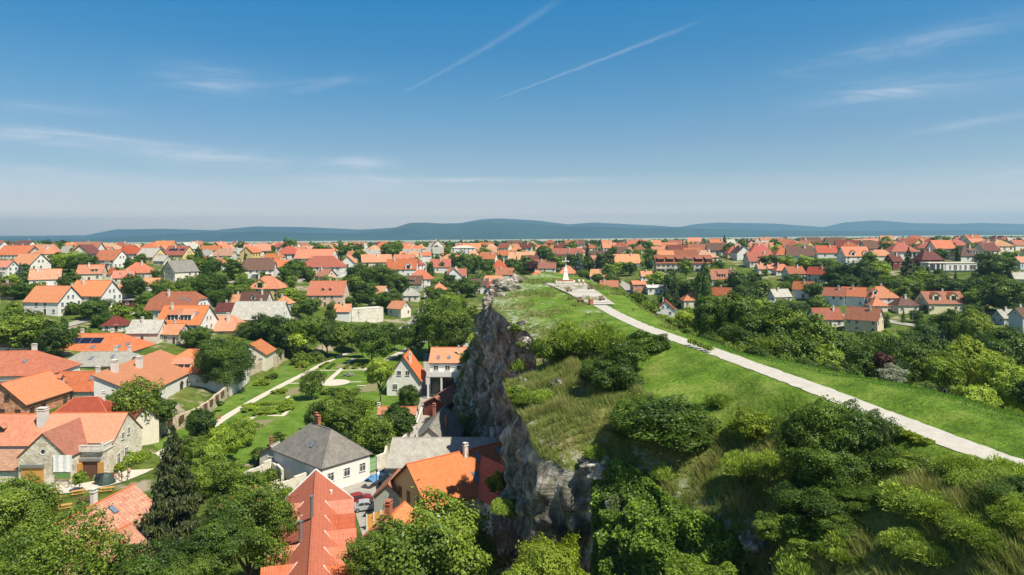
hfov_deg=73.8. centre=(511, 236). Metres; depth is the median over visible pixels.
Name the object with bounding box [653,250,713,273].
apartment block
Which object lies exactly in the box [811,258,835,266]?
tree
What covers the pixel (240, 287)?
tree
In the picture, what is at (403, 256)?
house
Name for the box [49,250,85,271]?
tree
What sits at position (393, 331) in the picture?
tree
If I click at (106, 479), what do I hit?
tent
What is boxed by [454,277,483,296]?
tree
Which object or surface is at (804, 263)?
tree
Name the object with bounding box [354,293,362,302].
tree
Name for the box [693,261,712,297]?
poplar
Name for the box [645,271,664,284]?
tree
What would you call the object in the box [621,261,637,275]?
tree
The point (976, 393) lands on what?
shrub
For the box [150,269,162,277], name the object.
tree
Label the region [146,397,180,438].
tree
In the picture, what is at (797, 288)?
house
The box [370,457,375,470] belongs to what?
gate
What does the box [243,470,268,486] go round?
tree
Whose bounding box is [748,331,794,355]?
tree
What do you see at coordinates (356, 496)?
parked car
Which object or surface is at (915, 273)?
shrub
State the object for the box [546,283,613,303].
hill plaza
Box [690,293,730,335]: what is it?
tree
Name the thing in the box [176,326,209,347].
tree
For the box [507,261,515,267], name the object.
tree
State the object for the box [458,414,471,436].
tree
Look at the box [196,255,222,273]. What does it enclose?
tree
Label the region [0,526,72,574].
tree
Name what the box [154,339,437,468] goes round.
lawn
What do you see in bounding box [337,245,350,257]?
tree
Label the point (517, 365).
shrub
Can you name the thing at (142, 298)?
tree
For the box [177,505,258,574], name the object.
tree
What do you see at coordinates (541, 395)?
shrub
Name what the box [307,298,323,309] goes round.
tree
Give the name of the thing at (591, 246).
house
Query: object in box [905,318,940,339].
tree
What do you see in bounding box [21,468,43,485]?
barn door
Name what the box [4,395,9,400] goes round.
window
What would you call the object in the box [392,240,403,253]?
tree
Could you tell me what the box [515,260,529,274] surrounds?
tree
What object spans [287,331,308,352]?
tree
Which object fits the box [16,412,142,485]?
stone barn
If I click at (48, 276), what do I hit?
house
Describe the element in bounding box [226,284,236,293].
tree
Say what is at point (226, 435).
tree
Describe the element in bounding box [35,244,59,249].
house
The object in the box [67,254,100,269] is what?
tree
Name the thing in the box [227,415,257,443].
tree
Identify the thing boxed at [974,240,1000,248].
house
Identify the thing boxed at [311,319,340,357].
tree
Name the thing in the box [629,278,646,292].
house
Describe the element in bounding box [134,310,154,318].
tree
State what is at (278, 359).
retaining wall
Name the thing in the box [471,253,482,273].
tree
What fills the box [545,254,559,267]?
tree
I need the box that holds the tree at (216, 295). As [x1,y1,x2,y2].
[205,287,234,304]
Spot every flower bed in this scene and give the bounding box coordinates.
[255,419,275,429]
[286,387,304,395]
[336,364,360,367]
[359,381,378,391]
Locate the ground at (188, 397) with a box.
[0,235,1023,574]
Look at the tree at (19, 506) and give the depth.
69.19 m
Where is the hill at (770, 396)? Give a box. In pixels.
[492,271,1023,574]
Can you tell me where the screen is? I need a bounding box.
[53,455,71,471]
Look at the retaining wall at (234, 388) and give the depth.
180.64 m
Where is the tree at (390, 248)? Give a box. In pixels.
[379,241,400,256]
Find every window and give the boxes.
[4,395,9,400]
[39,448,45,454]
[117,452,119,462]
[121,431,124,439]
[124,446,127,457]
[327,471,333,480]
[344,467,349,476]
[359,462,365,471]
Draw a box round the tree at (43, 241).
[36,239,51,243]
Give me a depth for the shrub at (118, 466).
119.89 m
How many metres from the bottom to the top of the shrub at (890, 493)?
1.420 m
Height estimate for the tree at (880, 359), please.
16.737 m
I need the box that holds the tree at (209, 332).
[196,326,213,339]
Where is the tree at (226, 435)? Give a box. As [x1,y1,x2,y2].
[205,422,246,454]
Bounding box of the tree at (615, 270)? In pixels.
[600,263,620,276]
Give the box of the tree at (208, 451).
[190,440,227,468]
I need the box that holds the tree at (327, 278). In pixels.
[323,275,336,280]
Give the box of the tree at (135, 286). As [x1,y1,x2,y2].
[120,274,149,297]
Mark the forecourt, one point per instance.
(91, 484)
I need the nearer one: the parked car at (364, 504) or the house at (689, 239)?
the parked car at (364, 504)
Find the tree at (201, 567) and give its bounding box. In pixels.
[154,551,213,574]
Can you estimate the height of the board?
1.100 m
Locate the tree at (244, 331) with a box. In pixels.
[233,321,254,337]
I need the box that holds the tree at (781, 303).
[773,297,792,310]
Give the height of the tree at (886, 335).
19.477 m
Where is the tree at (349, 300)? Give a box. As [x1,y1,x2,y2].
[345,296,355,303]
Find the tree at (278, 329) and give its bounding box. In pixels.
[264,313,303,348]
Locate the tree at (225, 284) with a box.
[217,275,231,289]
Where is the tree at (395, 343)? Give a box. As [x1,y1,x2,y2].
[391,337,400,349]
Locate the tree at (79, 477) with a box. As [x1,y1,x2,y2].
[72,470,88,491]
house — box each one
[0,240,7,248]
[0,244,34,258]
[0,258,18,276]
[0,280,17,298]
[0,334,51,351]
[0,343,82,382]
[0,370,73,412]
[0,407,50,448]
[13,239,36,244]
[14,251,51,268]
[22,282,83,315]
[28,245,62,252]
[28,267,62,284]
[33,246,56,259]
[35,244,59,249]
[55,390,117,411]
[59,366,100,399]
[60,244,73,253]
[65,242,76,245]
[65,328,154,352]
[68,345,140,368]
[70,243,99,256]
[72,241,106,250]
[72,278,123,307]
[75,262,107,279]
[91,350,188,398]
[96,248,128,267]
[100,315,130,331]
[105,243,121,249]
[106,266,116,279]
[111,269,136,282]
[116,241,129,246]
[116,282,132,297]
[119,243,140,258]
[120,298,136,306]
[125,260,153,278]
[125,316,166,343]
[137,246,166,263]
[140,243,156,248]
[143,275,160,290]
[143,289,213,318]
[152,253,171,264]
[153,240,177,247]
[157,303,218,331]
[159,245,174,250]
[161,258,199,281]
[161,319,190,344]
[164,244,194,258]
[171,349,246,392]
[179,241,199,251]
[199,245,221,250]
[202,248,214,256]
[211,241,231,248]
[213,247,237,258]
[214,300,234,315]
[215,255,227,269]
[228,291,240,301]
[230,298,291,321]
[233,247,243,257]
[238,339,277,370]
[239,289,273,300]
[240,245,260,258]
[241,257,277,278]
[243,243,271,255]
[250,274,286,299]
[260,469,358,574]
[261,252,286,259]
[270,412,372,487]
[274,258,288,273]
[277,245,296,260]
[277,293,295,309]
[293,247,338,261]
[303,254,346,277]
[306,278,349,306]
[314,267,337,280]
[327,243,337,253]
[333,301,352,321]
[342,254,357,269]
[347,249,358,259]
[349,241,363,249]
[360,253,391,268]
[364,248,380,253]
[365,285,388,293]
[367,245,382,252]
[376,240,390,246]
[386,257,418,275]
[387,298,411,317]
[387,349,425,395]
[393,253,414,258]
[400,250,419,259]
[402,247,421,259]
[402,286,420,301]
[403,245,421,248]
[404,273,423,291]
[411,257,425,268]
[412,268,433,284]
[414,403,464,436]
[418,244,425,251]
[422,251,431,261]
[426,246,443,256]
[426,345,467,398]
[430,258,451,272]
[432,239,443,246]
[434,282,446,290]
[445,266,461,280]
[447,267,466,277]
[451,245,474,253]
[462,243,481,246]
[471,277,488,293]
[475,246,497,251]
[479,242,494,244]
[479,251,497,266]
[485,274,501,281]
[491,258,507,271]
[495,266,513,278]
[497,249,510,258]
[498,242,512,249]
[506,239,520,243]
[509,250,537,262]
[511,244,524,251]
[518,242,532,251]
[521,254,538,260]
[530,270,540,274]
[534,258,555,272]
[549,243,564,247]
[551,247,583,255]
[553,253,574,268]
[558,266,575,275]
[564,240,577,244]
[572,239,585,247]
[583,243,597,249]
[589,249,607,254]
[589,268,608,280]
[600,239,611,248]
[600,278,618,286]
[601,241,616,249]
[612,253,640,265]
[613,241,628,247]
[617,246,631,253]
[627,239,642,245]
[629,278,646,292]
[633,244,645,253]
[639,269,652,280]
[644,239,661,245]
[645,283,668,294]
[650,246,665,249]
[654,249,674,261]
[657,297,675,317]
[661,242,677,245]
[665,244,687,249]
[668,240,681,244]
[680,290,697,308]
[683,248,701,251]
[687,237,700,241]
[687,243,705,249]
[698,249,719,260]
[705,242,726,256]
[707,238,725,242]
[709,267,736,285]
[709,285,731,296]
[723,244,735,257]
[726,239,735,243]
[730,244,750,259]
[743,250,772,267]
[746,239,754,248]
[749,242,772,251]
[749,242,773,247]
[754,261,767,273]
[759,236,771,240]
[766,261,776,272]
[766,287,792,301]
[771,262,785,275]
[772,246,784,256]
[777,238,793,245]
[780,264,805,279]
[784,244,814,260]
[786,240,796,245]
[792,279,812,298]
[798,237,819,242]
[798,240,814,245]
[806,265,826,282]
[807,305,844,326]
[814,244,837,257]
[822,285,846,305]
[823,236,843,244]
[834,239,856,246]
[836,245,868,263]
[837,241,856,249]
[841,286,867,306]
[843,305,884,332]
[856,239,869,244]
[859,240,881,251]
[864,295,888,311]
[865,283,898,308]
[871,248,889,260]
[883,252,903,269]
[884,241,919,259]
[889,294,920,313]
[903,238,921,244]
[912,247,944,265]
[913,289,968,313]
[914,241,927,251]
[924,239,954,257]
[949,245,981,261]
[950,238,965,245]
[959,234,983,241]
[964,238,983,243]
[973,242,1000,254]
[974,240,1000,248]
[989,235,1003,239]
[989,307,1012,324]
[990,239,1013,251]
[1007,304,1023,332]
[1008,239,1023,250]
[1009,271,1023,280]
[1014,254,1023,269]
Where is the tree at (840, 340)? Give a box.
[810,329,858,361]
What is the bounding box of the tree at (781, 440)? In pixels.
[765,412,846,477]
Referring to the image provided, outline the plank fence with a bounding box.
[366,510,383,529]
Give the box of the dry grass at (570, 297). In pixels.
[492,271,740,398]
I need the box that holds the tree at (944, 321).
[927,309,963,343]
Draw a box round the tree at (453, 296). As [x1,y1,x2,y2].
[437,292,465,309]
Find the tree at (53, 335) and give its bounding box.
[30,319,80,355]
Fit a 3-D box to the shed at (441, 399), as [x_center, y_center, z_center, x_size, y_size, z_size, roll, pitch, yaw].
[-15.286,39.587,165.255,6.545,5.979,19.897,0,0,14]
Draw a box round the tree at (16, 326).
[0,307,47,349]
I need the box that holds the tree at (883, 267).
[868,260,891,281]
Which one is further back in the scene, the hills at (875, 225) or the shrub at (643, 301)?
the hills at (875, 225)
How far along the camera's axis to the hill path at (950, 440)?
54.21 m
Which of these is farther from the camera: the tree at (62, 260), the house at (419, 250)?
the house at (419, 250)
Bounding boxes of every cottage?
[18,483,151,561]
[63,522,153,574]
[390,442,504,535]
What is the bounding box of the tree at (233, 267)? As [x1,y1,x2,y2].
[220,258,246,278]
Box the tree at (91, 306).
[71,296,114,316]
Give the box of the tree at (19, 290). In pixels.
[0,282,33,298]
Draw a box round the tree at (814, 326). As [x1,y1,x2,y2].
[782,313,836,350]
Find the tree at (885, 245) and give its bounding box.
[877,240,894,248]
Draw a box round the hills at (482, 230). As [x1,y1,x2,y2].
[0,221,1023,241]
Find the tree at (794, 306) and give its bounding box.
[784,301,811,315]
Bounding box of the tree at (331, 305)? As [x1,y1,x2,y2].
[326,300,335,311]
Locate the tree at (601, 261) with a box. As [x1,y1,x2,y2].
[594,251,615,268]
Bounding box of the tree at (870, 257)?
[860,251,879,262]
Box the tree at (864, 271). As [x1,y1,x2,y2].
[843,259,879,286]
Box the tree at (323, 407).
[305,394,345,429]
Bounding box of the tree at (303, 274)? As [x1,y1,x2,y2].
[299,266,311,278]
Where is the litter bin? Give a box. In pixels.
[588,299,593,304]
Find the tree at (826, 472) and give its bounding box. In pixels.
[775,441,871,494]
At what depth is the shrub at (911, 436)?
43.26 m
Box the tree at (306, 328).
[288,315,322,352]
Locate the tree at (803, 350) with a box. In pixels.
[775,333,825,363]
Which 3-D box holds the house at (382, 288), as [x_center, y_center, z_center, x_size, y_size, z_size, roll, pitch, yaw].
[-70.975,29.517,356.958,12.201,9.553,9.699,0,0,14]
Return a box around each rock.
[482,289,504,309]
[489,278,521,291]
[502,274,524,282]
[507,320,526,339]
[515,336,532,355]
[549,378,562,386]
[578,456,610,479]
[739,530,767,554]
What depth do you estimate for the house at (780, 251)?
458.50 m
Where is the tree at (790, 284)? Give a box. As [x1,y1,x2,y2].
[778,279,792,291]
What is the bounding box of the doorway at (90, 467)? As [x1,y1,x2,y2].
[83,461,97,477]
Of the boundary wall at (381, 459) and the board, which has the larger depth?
the boundary wall at (381, 459)
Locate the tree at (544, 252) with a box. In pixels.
[537,245,553,259]
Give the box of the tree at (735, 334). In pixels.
[726,326,764,346]
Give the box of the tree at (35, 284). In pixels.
[25,281,47,294]
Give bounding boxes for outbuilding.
[0,449,24,482]
[119,397,162,445]
[255,436,279,464]
[361,498,420,551]
[371,467,400,512]
[385,425,501,476]
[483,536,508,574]
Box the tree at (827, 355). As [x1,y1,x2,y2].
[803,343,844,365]
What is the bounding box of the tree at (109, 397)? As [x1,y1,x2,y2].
[106,393,126,401]
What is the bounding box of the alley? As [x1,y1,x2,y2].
[412,353,432,429]
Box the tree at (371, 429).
[348,415,395,453]
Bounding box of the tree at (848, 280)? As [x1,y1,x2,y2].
[829,274,862,286]
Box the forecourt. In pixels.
[24,449,163,494]
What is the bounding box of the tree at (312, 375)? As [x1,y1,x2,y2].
[298,367,327,399]
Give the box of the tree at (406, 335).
[395,322,426,350]
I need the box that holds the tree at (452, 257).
[448,250,463,264]
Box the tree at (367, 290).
[352,281,378,301]
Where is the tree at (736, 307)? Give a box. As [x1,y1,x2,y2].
[715,290,766,330]
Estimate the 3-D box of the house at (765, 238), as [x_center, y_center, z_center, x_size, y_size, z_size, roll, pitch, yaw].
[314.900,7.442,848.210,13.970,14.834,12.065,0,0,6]
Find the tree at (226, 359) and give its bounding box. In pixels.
[192,335,257,386]
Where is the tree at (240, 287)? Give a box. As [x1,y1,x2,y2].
[231,283,254,293]
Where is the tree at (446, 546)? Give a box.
[364,479,512,574]
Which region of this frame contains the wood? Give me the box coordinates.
[130,236,1023,244]
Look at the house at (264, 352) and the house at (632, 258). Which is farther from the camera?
the house at (632, 258)
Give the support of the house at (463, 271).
on the ground at (188, 397)
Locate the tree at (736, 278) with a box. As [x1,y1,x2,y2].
[725,268,750,287]
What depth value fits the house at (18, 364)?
168.88 m
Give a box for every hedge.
[241,401,285,412]
[309,356,335,365]
[318,361,328,367]
[342,361,354,368]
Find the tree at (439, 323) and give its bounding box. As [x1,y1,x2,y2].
[414,295,472,349]
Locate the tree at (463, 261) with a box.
[450,254,474,273]
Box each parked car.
[349,492,372,501]
[354,498,373,512]
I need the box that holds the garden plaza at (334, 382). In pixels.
[322,379,349,385]
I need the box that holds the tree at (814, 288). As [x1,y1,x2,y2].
[802,282,823,296]
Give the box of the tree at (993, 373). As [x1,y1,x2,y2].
[975,356,1023,397]
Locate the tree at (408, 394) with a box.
[395,384,420,405]
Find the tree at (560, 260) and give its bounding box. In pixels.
[554,256,567,269]
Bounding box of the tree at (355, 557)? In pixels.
[336,526,417,574]
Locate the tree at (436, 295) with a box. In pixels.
[430,290,446,300]
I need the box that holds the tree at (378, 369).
[364,357,394,405]
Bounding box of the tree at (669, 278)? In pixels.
[662,274,680,292]
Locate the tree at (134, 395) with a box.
[112,374,168,415]
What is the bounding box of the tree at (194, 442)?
[178,434,206,460]
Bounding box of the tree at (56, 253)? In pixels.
[47,252,62,266]
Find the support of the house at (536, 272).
on the ground at (188, 397)
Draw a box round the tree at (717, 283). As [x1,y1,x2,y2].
[712,279,730,287]
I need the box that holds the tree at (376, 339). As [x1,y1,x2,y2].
[352,321,393,361]
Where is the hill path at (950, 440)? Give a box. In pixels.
[593,305,1023,463]
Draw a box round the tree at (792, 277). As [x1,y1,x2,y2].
[783,273,800,283]
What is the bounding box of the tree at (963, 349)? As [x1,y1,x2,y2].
[938,333,993,394]
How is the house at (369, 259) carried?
on the ground at (188, 397)
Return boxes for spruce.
[15,262,24,280]
[133,424,219,564]
[573,252,583,270]
[582,243,594,270]
[656,280,671,312]
[669,273,680,307]
[897,247,916,277]
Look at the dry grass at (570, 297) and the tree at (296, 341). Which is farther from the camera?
the tree at (296, 341)
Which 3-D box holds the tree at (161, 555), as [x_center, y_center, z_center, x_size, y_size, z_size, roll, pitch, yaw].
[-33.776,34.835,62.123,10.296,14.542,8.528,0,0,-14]
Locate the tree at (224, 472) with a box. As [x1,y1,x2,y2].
[203,457,239,496]
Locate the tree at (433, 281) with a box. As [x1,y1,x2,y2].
[430,279,437,285]
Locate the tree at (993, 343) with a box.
[972,332,1014,361]
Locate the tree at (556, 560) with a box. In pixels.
[501,531,590,574]
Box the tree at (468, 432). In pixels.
[465,422,474,436]
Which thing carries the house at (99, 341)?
on the ground at (188, 397)
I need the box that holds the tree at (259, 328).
[246,312,279,341]
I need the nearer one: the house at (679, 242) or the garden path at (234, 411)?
the garden path at (234, 411)
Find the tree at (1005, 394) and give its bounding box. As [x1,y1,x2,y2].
[990,370,1023,411]
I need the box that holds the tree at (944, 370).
[920,351,974,394]
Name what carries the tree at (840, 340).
on the hill at (770, 396)
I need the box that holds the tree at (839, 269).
[819,264,855,283]
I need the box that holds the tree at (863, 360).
[844,346,875,377]
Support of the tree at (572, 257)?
on the ground at (188, 397)
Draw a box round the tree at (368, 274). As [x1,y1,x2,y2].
[355,262,387,285]
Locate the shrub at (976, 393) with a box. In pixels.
[945,383,1003,407]
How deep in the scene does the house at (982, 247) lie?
438.49 m
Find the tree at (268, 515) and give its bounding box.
[201,468,302,574]
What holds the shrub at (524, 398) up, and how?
on the hill at (770, 396)
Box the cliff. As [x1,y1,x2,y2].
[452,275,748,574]
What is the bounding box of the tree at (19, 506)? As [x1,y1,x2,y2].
[0,471,66,560]
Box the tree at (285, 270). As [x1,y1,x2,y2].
[277,262,297,279]
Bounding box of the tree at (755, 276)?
[744,271,763,282]
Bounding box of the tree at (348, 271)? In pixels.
[344,264,368,278]
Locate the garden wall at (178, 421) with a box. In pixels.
[160,386,227,435]
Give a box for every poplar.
[60,316,68,325]
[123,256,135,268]
[193,245,203,259]
[426,261,434,276]
[644,252,654,268]
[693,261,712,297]
[694,290,712,336]
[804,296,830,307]
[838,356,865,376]
[884,317,891,327]
[955,247,960,261]
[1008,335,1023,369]
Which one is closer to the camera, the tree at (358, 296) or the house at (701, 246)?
the tree at (358, 296)
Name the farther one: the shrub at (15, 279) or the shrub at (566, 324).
the shrub at (15, 279)
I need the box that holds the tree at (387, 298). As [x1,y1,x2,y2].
[375,289,404,309]
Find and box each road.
[69,312,134,326]
[228,275,305,282]
[399,259,429,327]
[595,268,630,292]
[784,308,913,325]
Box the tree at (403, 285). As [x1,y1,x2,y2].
[395,274,411,293]
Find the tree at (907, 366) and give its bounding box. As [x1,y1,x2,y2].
[864,359,912,384]
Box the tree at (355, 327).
[345,324,359,352]
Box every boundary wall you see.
[375,442,388,468]
[402,404,423,436]
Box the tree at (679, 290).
[670,279,685,296]
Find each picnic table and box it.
[58,502,71,510]
[71,489,85,497]
[77,496,89,504]
[99,486,114,491]
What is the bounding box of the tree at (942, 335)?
[933,328,960,395]
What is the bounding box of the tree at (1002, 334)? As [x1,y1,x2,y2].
[978,324,1023,347]
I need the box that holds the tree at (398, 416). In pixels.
[377,403,417,436]
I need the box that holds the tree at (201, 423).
[183,410,217,440]
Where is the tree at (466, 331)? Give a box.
[446,318,476,346]
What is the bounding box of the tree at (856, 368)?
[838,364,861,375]
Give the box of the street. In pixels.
[342,466,388,534]
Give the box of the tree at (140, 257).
[133,253,146,262]
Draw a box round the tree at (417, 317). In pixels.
[409,309,429,352]
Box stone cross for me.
[556,257,574,283]
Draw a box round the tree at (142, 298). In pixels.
[132,293,155,305]
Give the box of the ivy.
[589,458,750,574]
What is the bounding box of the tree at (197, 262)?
[192,257,207,273]
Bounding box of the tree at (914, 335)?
[892,328,928,342]
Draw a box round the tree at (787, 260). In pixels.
[776,254,795,265]
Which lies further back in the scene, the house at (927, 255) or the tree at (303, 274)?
the house at (927, 255)
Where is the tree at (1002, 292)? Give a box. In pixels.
[978,272,1023,308]
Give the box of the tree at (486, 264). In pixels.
[479,259,494,273]
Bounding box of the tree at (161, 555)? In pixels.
[78,533,195,574]
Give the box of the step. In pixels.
[552,285,587,285]
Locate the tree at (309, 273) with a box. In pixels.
[305,268,315,278]
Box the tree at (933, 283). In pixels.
[917,273,945,290]
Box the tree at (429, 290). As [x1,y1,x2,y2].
[424,284,435,297]
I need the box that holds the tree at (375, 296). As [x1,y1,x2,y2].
[369,292,388,306]
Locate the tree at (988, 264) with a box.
[971,250,1022,278]
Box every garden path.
[215,352,350,426]
[251,409,290,419]
[327,358,355,379]
[359,341,425,369]
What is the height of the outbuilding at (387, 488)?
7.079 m
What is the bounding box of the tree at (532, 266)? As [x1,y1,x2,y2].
[525,260,538,273]
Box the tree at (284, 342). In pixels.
[280,335,293,353]
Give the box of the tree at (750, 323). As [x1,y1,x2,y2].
[733,304,793,339]
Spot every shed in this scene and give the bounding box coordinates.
[376,402,418,420]
[422,384,455,415]
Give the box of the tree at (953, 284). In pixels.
[937,276,968,293]
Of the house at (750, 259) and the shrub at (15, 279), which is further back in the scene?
the house at (750, 259)
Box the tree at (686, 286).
[679,279,694,293]
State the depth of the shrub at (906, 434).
43.67 m
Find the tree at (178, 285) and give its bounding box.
[159,280,193,292]
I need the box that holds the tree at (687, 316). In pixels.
[670,305,699,333]
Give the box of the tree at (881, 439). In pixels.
[829,406,906,469]
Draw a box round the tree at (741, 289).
[732,282,758,296]
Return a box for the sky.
[0,0,1023,235]
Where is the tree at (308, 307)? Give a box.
[298,300,318,316]
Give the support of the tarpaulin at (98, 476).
on the forecourt
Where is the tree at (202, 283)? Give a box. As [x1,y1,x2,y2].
[177,271,228,296]
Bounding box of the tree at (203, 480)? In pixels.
[181,467,213,496]
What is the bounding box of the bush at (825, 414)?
[774,394,893,483]
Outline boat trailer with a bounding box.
[364,469,384,485]
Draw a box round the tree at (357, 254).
[352,249,364,261]
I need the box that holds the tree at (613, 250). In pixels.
[607,247,617,254]
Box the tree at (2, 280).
[0,277,8,282]
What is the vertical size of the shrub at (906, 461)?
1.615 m
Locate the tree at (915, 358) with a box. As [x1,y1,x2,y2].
[886,343,939,383]
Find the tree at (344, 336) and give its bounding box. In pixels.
[328,321,353,357]
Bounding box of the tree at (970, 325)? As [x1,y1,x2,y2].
[950,308,995,344]
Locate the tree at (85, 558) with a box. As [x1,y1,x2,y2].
[0,499,133,574]
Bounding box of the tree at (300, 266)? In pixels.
[283,258,306,274]
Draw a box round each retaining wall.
[228,369,249,396]
[250,351,283,375]
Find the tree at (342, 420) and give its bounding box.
[323,397,369,438]
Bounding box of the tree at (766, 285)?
[750,279,772,294]
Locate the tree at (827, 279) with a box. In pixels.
[819,272,836,286]
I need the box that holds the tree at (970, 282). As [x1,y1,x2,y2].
[960,276,984,295]
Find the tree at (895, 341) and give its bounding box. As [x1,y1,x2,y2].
[882,335,922,358]
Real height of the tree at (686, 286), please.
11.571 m
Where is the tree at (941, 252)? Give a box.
[933,248,951,259]
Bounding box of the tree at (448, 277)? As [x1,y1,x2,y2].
[443,274,456,284]
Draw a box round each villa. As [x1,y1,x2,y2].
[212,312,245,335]
[920,262,977,272]
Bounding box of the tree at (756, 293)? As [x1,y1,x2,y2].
[745,287,764,299]
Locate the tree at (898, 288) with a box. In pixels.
[872,274,914,298]
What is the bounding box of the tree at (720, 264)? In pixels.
[708,259,725,268]
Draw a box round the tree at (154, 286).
[149,279,173,294]
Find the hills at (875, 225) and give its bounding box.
[0,218,1023,238]
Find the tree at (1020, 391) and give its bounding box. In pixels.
[1009,378,1023,404]
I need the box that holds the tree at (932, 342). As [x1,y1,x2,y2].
[916,333,949,392]
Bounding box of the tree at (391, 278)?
[374,267,402,290]
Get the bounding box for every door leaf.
[78,462,82,472]
[97,462,103,472]
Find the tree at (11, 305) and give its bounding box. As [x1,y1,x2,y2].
[4,301,21,312]
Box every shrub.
[2,273,22,282]
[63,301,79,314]
[65,271,80,280]
[71,326,93,332]
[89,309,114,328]
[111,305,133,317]
[113,462,124,471]
[121,450,144,466]
[135,449,150,459]
[190,407,207,415]
[216,400,224,405]
[233,460,247,481]
[241,402,260,410]
[249,447,264,460]
[252,406,280,415]
[252,421,263,427]
[253,379,270,385]
[261,468,278,480]
[264,373,277,379]
[271,388,287,394]
[271,431,286,441]
[273,403,295,411]
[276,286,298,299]
[276,347,283,355]
[280,398,293,403]
[280,487,293,497]
[289,350,313,364]
[292,295,310,303]
[295,360,309,367]
[303,409,315,425]
[307,351,325,362]
[319,387,335,394]
[329,387,360,402]
[341,372,353,376]
[351,362,364,366]
[458,351,469,364]
[458,366,464,378]
[466,330,477,344]
[483,469,505,494]
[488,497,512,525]
[502,497,517,530]
[505,385,524,398]
[507,359,527,371]
[508,323,521,332]
[511,388,537,405]
[516,341,525,347]
[528,337,545,366]
[530,388,554,402]
[535,335,577,365]
[547,318,580,338]
[556,325,588,356]
[568,326,615,352]
[573,353,650,393]
[575,268,589,278]
[582,443,608,462]
[591,273,604,282]
[592,321,623,335]
[601,338,650,364]
[602,391,722,458]
[606,276,620,283]
[607,393,648,436]
[611,332,625,344]
[613,262,624,273]
[624,329,664,352]
[626,290,644,302]
[639,298,653,304]
[640,302,660,314]
[641,461,678,481]
[648,333,672,351]
[656,292,673,303]
[656,313,669,318]
[662,553,705,574]
[663,318,684,327]
[666,402,717,443]
[678,328,696,336]
[698,561,738,574]
[700,331,726,345]
[703,390,731,407]
[705,344,713,350]
[716,322,743,346]
[718,448,761,483]
[727,341,750,351]
[727,406,779,439]
[743,345,772,356]
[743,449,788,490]
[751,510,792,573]
[764,475,833,523]
[765,353,794,361]
[768,543,820,574]
[771,510,817,543]
[776,482,861,526]
[787,529,826,559]
[794,358,820,366]
[807,504,870,542]
[810,527,862,565]
[821,360,846,372]
[832,482,883,512]
[838,447,893,484]
[864,455,902,478]
[873,475,925,513]
[874,525,957,568]
[876,363,909,383]
[884,452,930,476]
[894,427,906,437]
[896,487,976,529]
[902,430,916,438]
[907,433,921,441]
[912,270,928,278]
[912,434,926,443]
[918,437,935,444]
[928,450,989,484]
[935,509,1016,559]
[945,383,1003,407]
[947,463,1016,494]
[962,473,1022,499]
[963,453,1023,475]
[979,490,1023,528]
[1004,406,1023,414]
[1007,475,1023,501]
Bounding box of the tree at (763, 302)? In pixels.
[751,297,772,308]
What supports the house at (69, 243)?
on the ground at (188, 397)
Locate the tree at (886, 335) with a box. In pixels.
[868,330,904,352]
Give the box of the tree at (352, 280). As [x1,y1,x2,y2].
[344,274,365,290]
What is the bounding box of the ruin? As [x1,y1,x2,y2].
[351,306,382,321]
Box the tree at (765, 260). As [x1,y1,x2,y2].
[756,254,780,264]
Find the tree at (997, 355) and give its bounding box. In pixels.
[964,348,1016,401]
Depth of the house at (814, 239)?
594.80 m
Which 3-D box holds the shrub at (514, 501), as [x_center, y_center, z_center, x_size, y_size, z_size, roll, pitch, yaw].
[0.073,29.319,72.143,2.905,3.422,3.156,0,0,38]
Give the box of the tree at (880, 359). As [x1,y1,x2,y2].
[871,351,895,376]
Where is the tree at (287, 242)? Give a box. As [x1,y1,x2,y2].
[283,237,298,247]
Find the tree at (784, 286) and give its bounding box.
[776,281,791,288]
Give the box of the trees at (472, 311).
[0,236,1023,322]
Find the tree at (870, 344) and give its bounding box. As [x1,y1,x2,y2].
[849,329,885,355]
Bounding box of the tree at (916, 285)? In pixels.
[895,274,931,298]
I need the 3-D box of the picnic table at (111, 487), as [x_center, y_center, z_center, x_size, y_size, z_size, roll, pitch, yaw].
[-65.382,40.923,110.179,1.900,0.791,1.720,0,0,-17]
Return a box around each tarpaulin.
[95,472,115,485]
[95,473,103,483]
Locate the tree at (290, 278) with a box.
[284,275,297,286]
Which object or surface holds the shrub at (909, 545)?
on the hill at (770, 396)
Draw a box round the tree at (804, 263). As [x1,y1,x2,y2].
[793,255,812,270]
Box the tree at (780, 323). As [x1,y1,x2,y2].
[763,304,806,344]
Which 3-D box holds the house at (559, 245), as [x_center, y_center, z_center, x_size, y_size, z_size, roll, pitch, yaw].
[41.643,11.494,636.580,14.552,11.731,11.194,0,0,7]
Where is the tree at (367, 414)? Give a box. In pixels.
[346,396,377,420]
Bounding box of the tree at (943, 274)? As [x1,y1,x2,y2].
[936,272,949,278]
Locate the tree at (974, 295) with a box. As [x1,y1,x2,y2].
[960,285,991,308]
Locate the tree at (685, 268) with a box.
[677,259,694,278]
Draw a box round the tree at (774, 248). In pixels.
[768,244,779,252]
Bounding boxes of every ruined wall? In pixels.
[243,458,283,486]
[269,472,306,498]
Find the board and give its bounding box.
[55,473,70,478]
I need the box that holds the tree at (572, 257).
[567,254,576,267]
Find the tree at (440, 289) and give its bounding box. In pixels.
[427,287,444,297]
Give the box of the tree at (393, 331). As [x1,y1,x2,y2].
[385,323,399,346]
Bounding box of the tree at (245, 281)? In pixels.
[237,276,257,286]
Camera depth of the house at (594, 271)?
436.51 m

